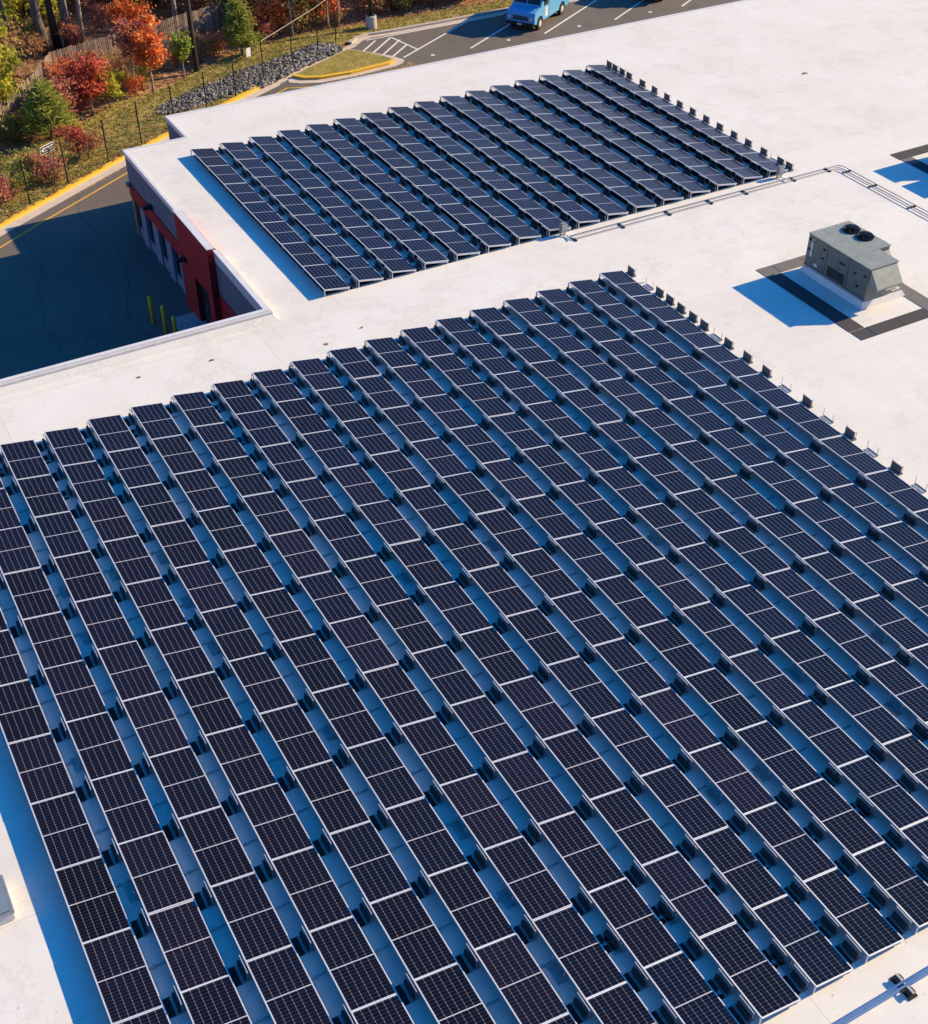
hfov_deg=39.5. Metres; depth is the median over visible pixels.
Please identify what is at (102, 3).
woodland shrub
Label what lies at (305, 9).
woodland shrub
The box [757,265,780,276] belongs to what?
walkway pad
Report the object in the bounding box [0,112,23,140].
woodland shrub
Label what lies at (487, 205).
solar row
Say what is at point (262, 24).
woodland shrub
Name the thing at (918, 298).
walkway pad
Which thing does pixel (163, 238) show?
window
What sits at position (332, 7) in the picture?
woodland shrub
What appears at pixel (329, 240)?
solar row
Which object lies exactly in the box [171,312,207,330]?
sidewalk
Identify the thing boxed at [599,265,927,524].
solar row
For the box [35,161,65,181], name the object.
shrub
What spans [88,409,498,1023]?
solar row
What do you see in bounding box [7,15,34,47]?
woodland shrub
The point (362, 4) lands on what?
woodland shrub
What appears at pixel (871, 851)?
solar row
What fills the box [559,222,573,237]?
junction box
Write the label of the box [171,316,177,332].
bollard
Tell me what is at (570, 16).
white stall line
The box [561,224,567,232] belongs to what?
door
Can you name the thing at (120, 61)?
woodland shrub
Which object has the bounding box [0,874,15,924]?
roof skylight
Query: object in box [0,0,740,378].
asphalt road
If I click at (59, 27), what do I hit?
woodland shrub
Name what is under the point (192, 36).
utility pole
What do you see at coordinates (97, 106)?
fallen leaves
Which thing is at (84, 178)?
yellow kerb
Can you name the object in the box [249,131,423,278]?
solar row
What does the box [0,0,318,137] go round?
board fence
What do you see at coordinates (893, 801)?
solar row
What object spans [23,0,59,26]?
woodland shrub
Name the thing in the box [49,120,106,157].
shrub
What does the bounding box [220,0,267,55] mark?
pine tree
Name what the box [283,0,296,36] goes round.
sapling
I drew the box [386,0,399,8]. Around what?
woodland shrub
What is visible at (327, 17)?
sapling
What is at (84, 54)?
woodland shrub
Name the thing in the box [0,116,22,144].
woodland shrub
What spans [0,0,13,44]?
forest tree
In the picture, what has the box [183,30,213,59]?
woodland shrub
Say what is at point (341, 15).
woodland shrub
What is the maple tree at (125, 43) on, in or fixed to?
on the ground at (384, 15)
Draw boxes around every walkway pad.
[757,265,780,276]
[767,273,863,331]
[772,255,805,271]
[850,328,875,339]
[865,308,927,334]
[890,144,927,159]
[898,283,927,310]
[902,157,920,164]
[911,162,927,173]
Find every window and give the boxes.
[137,204,142,227]
[148,218,154,242]
[161,234,167,258]
[174,250,181,276]
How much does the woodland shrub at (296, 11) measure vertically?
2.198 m
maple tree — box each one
[108,14,144,91]
[114,12,171,92]
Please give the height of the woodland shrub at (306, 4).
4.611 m
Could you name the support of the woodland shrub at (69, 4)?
on the ground at (384, 15)
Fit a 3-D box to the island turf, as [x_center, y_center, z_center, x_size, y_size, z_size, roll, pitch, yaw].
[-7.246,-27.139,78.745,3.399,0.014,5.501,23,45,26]
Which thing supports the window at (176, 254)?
in the flat roofed building
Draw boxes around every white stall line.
[403,20,468,57]
[471,24,510,47]
[544,0,596,33]
[614,0,643,19]
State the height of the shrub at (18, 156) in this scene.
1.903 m
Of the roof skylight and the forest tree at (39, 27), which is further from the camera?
the forest tree at (39, 27)
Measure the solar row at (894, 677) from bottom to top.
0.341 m
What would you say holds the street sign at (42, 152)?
on the lawn at (151, 130)
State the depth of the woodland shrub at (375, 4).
85.78 m
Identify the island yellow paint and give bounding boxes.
[292,59,394,79]
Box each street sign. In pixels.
[40,141,54,184]
[246,47,251,85]
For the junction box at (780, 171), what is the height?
0.546 m
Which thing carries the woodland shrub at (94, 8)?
on the ground at (384, 15)
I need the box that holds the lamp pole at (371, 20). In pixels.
[365,0,376,29]
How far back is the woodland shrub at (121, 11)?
80.82 m
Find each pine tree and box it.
[17,74,90,140]
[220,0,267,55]
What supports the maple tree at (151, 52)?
on the lawn at (151, 130)
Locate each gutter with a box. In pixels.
[274,44,356,83]
[288,53,403,83]
[353,0,572,44]
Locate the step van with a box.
[506,0,568,29]
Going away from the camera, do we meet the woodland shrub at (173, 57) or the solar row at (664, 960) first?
the solar row at (664, 960)
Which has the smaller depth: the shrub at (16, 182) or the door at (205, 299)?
the door at (205, 299)
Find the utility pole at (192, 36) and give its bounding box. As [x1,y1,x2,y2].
[185,0,199,72]
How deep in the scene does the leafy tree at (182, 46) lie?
76.12 m
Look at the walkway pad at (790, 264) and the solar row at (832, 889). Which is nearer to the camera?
the solar row at (832, 889)
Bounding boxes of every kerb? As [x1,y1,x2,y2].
[0,83,266,227]
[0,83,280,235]
[296,49,393,73]
[348,7,508,43]
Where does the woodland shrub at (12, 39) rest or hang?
on the ground at (384, 15)
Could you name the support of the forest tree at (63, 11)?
on the ground at (384, 15)
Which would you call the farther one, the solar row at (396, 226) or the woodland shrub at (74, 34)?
the woodland shrub at (74, 34)
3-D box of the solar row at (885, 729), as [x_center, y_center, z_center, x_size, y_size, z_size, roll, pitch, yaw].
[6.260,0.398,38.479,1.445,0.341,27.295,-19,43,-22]
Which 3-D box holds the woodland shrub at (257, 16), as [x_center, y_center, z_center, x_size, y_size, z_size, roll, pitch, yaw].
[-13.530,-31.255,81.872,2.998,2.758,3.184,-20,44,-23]
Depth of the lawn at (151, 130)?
73.70 m
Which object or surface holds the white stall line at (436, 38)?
on the asphalt road
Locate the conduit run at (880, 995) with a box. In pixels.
[831,966,927,1023]
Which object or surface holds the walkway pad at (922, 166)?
on the flat roofed building
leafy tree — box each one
[0,9,25,131]
[92,64,127,107]
[166,28,193,77]
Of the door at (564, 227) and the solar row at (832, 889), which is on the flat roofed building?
the solar row at (832, 889)
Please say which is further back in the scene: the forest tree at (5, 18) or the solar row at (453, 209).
the forest tree at (5, 18)
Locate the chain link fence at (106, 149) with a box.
[0,5,335,213]
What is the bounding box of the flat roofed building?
[0,0,927,1023]
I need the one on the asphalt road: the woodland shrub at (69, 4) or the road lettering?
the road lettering
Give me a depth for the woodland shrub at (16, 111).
71.39 m
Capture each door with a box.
[200,284,211,323]
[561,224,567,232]
[779,167,784,174]
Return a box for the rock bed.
[156,42,342,114]
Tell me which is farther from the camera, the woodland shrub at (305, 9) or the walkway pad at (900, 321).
the woodland shrub at (305, 9)
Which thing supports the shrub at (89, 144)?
on the lawn at (151, 130)
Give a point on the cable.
(294, 20)
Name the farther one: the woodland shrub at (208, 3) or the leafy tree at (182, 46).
the woodland shrub at (208, 3)
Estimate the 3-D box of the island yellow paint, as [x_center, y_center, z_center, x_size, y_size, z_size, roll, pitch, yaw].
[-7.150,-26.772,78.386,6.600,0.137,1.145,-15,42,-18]
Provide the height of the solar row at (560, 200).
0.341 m
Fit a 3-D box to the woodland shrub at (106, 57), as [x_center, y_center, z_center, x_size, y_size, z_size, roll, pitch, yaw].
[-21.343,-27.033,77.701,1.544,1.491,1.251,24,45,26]
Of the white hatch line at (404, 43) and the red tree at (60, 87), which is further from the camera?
the white hatch line at (404, 43)
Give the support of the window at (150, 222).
in the flat roofed building
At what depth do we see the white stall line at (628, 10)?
87.39 m
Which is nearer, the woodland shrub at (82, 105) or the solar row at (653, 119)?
the solar row at (653, 119)
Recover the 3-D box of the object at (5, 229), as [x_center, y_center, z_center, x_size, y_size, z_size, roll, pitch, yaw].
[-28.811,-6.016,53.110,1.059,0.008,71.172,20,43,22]
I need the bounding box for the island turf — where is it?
[297,49,390,75]
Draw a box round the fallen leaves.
[0,0,510,223]
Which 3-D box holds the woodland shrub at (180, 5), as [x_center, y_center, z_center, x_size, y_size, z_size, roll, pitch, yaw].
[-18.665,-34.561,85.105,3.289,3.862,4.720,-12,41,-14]
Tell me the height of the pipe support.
0.152 m
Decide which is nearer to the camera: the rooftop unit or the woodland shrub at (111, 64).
the rooftop unit
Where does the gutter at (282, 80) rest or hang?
on the asphalt road
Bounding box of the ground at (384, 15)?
[0,0,501,156]
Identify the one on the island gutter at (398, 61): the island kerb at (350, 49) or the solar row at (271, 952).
the island kerb at (350, 49)
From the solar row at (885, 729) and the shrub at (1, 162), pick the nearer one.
the solar row at (885, 729)
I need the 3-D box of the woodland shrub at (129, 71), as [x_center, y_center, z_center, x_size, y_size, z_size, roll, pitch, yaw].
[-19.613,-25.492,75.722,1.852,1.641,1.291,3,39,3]
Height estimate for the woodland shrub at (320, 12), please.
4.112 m
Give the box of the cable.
[261,0,324,40]
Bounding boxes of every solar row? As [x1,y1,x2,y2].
[0,434,353,1023]
[0,451,268,1023]
[0,574,185,1023]
[44,421,418,1023]
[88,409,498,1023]
[130,397,590,1023]
[172,385,676,1023]
[190,143,357,296]
[212,374,754,1023]
[220,138,391,287]
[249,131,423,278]
[252,363,808,1023]
[278,127,455,269]
[290,352,861,993]
[306,119,487,260]
[328,341,911,963]
[334,114,517,252]
[361,108,547,244]
[365,331,927,933]
[388,102,577,235]
[401,321,927,859]
[414,97,606,228]
[436,311,927,789]
[440,91,634,220]
[466,86,662,212]
[470,302,927,731]
[491,81,689,205]
[503,292,927,668]
[515,76,716,198]
[536,283,927,616]
[539,71,742,190]
[563,65,767,183]
[568,274,927,568]
[587,59,793,176]
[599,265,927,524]
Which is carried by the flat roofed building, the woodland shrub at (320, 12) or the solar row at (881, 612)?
the solar row at (881, 612)
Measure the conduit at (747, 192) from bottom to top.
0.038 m
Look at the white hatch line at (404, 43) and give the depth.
82.28 m
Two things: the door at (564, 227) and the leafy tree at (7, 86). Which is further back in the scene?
the leafy tree at (7, 86)
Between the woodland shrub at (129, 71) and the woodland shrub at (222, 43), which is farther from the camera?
the woodland shrub at (222, 43)
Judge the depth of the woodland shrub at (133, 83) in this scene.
75.07 m
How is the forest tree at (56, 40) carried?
on the ground at (384, 15)
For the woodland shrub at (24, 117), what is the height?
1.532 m
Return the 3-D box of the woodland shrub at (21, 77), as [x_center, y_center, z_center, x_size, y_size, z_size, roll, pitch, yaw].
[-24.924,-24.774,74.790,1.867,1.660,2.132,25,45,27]
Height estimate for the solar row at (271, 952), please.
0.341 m
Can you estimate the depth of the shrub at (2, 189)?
63.87 m
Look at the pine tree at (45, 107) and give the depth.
69.01 m
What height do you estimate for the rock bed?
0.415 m
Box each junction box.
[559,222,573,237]
[776,165,789,179]
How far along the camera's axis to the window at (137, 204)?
61.24 m
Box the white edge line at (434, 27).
[366,14,502,40]
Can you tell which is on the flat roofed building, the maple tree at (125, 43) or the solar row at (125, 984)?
the solar row at (125, 984)
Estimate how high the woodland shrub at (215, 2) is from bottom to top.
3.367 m
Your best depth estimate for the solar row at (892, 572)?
41.19 m
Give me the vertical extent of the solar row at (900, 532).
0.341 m
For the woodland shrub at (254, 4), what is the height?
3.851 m
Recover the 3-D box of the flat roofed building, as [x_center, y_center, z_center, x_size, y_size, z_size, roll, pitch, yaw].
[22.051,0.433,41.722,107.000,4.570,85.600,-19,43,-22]
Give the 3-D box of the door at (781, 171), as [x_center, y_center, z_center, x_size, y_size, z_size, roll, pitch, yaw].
[14.045,-15.068,57.141,0.280,0.350,0.024,-19,43,-22]
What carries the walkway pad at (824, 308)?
on the flat roofed building
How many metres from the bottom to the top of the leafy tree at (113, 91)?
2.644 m
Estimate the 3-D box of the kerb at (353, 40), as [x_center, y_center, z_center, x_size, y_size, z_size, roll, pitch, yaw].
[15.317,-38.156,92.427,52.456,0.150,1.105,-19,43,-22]
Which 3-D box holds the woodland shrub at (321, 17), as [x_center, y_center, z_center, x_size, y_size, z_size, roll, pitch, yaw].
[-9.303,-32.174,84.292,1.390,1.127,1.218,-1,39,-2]
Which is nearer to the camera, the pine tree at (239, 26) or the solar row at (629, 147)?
the solar row at (629, 147)
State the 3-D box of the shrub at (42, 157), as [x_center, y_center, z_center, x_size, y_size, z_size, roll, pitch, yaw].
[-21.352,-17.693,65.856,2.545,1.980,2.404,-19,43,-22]
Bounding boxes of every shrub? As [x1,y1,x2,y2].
[0,0,27,32]
[0,14,31,85]
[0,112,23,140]
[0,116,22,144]
[0,144,44,179]
[0,151,15,175]
[0,164,38,195]
[0,169,23,202]
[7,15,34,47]
[8,0,38,12]
[10,106,24,127]
[11,111,32,134]
[17,29,48,58]
[17,67,49,86]
[20,137,67,184]
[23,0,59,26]
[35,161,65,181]
[43,51,72,83]
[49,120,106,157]
[54,12,72,29]
[55,14,86,45]
[56,0,75,11]
[58,123,115,159]
[61,82,96,114]
[70,48,99,61]
[80,0,117,30]
[89,0,155,32]
[90,0,113,6]
[95,55,126,77]
[96,92,107,102]
[100,49,117,63]
[101,43,134,74]
[109,67,131,90]
[114,0,145,11]
[119,63,142,89]
[121,74,144,95]
[134,64,152,84]
[159,0,194,17]
[168,49,184,65]
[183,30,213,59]
[186,42,208,60]
[190,0,222,18]
[202,34,220,53]
[206,29,230,53]
[211,0,265,24]
[242,0,278,17]
[244,2,270,33]
[245,0,305,35]
[251,7,277,40]
[273,0,329,34]
[279,2,312,32]
[289,0,337,27]
[295,0,345,25]
[310,0,345,21]
[311,14,331,24]
[328,7,346,23]
[352,0,387,12]
[361,0,389,15]
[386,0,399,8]
[389,0,416,10]
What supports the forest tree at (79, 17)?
on the ground at (384, 15)
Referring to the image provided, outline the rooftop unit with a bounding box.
[799,221,904,309]
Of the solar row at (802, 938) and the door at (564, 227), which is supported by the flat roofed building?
the solar row at (802, 938)
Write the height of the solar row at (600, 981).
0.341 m
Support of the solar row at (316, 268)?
on the flat roofed building
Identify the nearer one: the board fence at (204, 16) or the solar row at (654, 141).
the solar row at (654, 141)
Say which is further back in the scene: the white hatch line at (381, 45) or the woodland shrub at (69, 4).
the woodland shrub at (69, 4)
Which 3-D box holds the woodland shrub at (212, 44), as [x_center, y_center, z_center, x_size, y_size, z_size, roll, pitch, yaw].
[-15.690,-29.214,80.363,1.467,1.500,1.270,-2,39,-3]
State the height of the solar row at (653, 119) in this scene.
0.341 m
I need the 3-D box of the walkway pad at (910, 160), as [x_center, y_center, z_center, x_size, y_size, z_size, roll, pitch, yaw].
[20.334,-15.985,58.803,0.636,0.014,0.580,-19,43,-22]
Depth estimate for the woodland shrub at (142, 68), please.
76.29 m
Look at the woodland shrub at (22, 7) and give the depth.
86.08 m
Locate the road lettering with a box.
[322,63,416,83]
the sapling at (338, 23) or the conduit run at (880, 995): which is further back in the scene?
the sapling at (338, 23)
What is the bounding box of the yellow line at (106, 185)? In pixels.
[0,62,411,247]
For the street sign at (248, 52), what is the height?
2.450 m
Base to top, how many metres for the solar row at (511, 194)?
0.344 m
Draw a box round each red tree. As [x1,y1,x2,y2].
[46,68,81,116]
[48,47,112,114]
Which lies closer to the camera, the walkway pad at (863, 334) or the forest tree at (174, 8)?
the walkway pad at (863, 334)
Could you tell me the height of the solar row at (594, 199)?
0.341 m
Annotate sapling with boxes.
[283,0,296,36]
[326,0,329,28]
[337,0,339,26]
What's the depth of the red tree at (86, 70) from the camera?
71.71 m
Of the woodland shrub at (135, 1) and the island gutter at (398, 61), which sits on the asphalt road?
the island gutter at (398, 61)
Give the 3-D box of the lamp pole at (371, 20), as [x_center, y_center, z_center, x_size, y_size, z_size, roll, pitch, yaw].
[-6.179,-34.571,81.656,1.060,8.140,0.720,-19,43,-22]
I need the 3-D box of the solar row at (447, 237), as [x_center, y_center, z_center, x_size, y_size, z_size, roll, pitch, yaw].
[-3.244,-14.368,56.519,1.445,0.341,14.694,-19,43,-22]
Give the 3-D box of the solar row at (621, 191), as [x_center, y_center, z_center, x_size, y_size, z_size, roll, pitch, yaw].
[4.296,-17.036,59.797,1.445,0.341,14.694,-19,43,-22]
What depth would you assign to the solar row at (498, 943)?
31.54 m
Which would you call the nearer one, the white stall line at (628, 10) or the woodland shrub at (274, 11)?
the woodland shrub at (274, 11)
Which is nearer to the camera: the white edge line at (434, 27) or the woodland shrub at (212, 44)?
the woodland shrub at (212, 44)
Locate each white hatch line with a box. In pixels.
[373,37,389,52]
[383,40,399,54]
[391,37,418,49]
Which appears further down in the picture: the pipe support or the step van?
the pipe support
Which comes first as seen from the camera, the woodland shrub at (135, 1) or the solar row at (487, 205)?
the solar row at (487, 205)
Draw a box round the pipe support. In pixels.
[890,973,917,1000]
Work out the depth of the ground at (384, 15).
83.64 m
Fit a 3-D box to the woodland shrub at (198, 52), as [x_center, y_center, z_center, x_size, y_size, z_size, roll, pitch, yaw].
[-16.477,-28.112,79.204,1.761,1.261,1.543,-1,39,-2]
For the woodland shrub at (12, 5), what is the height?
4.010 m
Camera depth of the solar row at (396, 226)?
55.20 m
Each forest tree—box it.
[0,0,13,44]
[0,37,15,88]
[29,0,52,54]
[44,0,62,48]
[57,0,73,46]
[75,0,84,41]
[171,0,177,31]
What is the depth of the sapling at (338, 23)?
84.31 m
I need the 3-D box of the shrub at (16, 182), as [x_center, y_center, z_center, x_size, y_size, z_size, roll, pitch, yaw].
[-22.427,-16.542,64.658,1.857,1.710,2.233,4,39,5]
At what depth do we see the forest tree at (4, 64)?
74.61 m
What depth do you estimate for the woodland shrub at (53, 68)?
74.73 m
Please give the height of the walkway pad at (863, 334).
0.014 m
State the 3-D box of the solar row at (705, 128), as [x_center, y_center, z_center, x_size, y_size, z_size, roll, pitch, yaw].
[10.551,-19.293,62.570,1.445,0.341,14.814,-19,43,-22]
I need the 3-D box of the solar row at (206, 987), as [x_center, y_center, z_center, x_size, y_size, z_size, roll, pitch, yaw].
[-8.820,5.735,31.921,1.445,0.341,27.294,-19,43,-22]
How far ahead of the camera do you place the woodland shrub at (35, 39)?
79.51 m
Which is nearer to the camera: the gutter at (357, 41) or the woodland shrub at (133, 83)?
the woodland shrub at (133, 83)
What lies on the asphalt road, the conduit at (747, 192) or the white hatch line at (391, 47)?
the white hatch line at (391, 47)
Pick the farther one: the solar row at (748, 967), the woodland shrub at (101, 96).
the woodland shrub at (101, 96)
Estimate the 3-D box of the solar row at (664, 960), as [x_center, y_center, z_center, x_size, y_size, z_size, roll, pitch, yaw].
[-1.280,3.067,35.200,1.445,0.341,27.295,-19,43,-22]
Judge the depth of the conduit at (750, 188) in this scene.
55.81 m
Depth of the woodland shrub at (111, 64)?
76.26 m
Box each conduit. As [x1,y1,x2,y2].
[567,168,927,238]
[570,165,927,235]
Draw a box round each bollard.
[147,296,155,324]
[160,305,168,334]
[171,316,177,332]
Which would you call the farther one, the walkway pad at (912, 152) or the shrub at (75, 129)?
the shrub at (75, 129)
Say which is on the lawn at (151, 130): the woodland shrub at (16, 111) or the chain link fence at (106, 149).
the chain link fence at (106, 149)
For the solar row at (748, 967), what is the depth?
32.14 m
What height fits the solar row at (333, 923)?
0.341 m
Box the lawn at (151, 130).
[0,0,512,221]
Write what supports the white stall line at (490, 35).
on the asphalt road
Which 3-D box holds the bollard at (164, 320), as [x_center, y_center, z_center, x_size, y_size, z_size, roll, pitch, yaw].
[-12.662,-8.117,54.612,0.169,1.400,0.169,-19,43,-22]
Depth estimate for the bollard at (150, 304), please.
55.23 m
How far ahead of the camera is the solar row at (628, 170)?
59.60 m
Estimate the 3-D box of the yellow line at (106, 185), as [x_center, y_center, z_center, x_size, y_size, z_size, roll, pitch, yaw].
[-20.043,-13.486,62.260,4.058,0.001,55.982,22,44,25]
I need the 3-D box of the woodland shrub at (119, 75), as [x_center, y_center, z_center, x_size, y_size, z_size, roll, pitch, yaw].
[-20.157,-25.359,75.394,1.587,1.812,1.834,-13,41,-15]

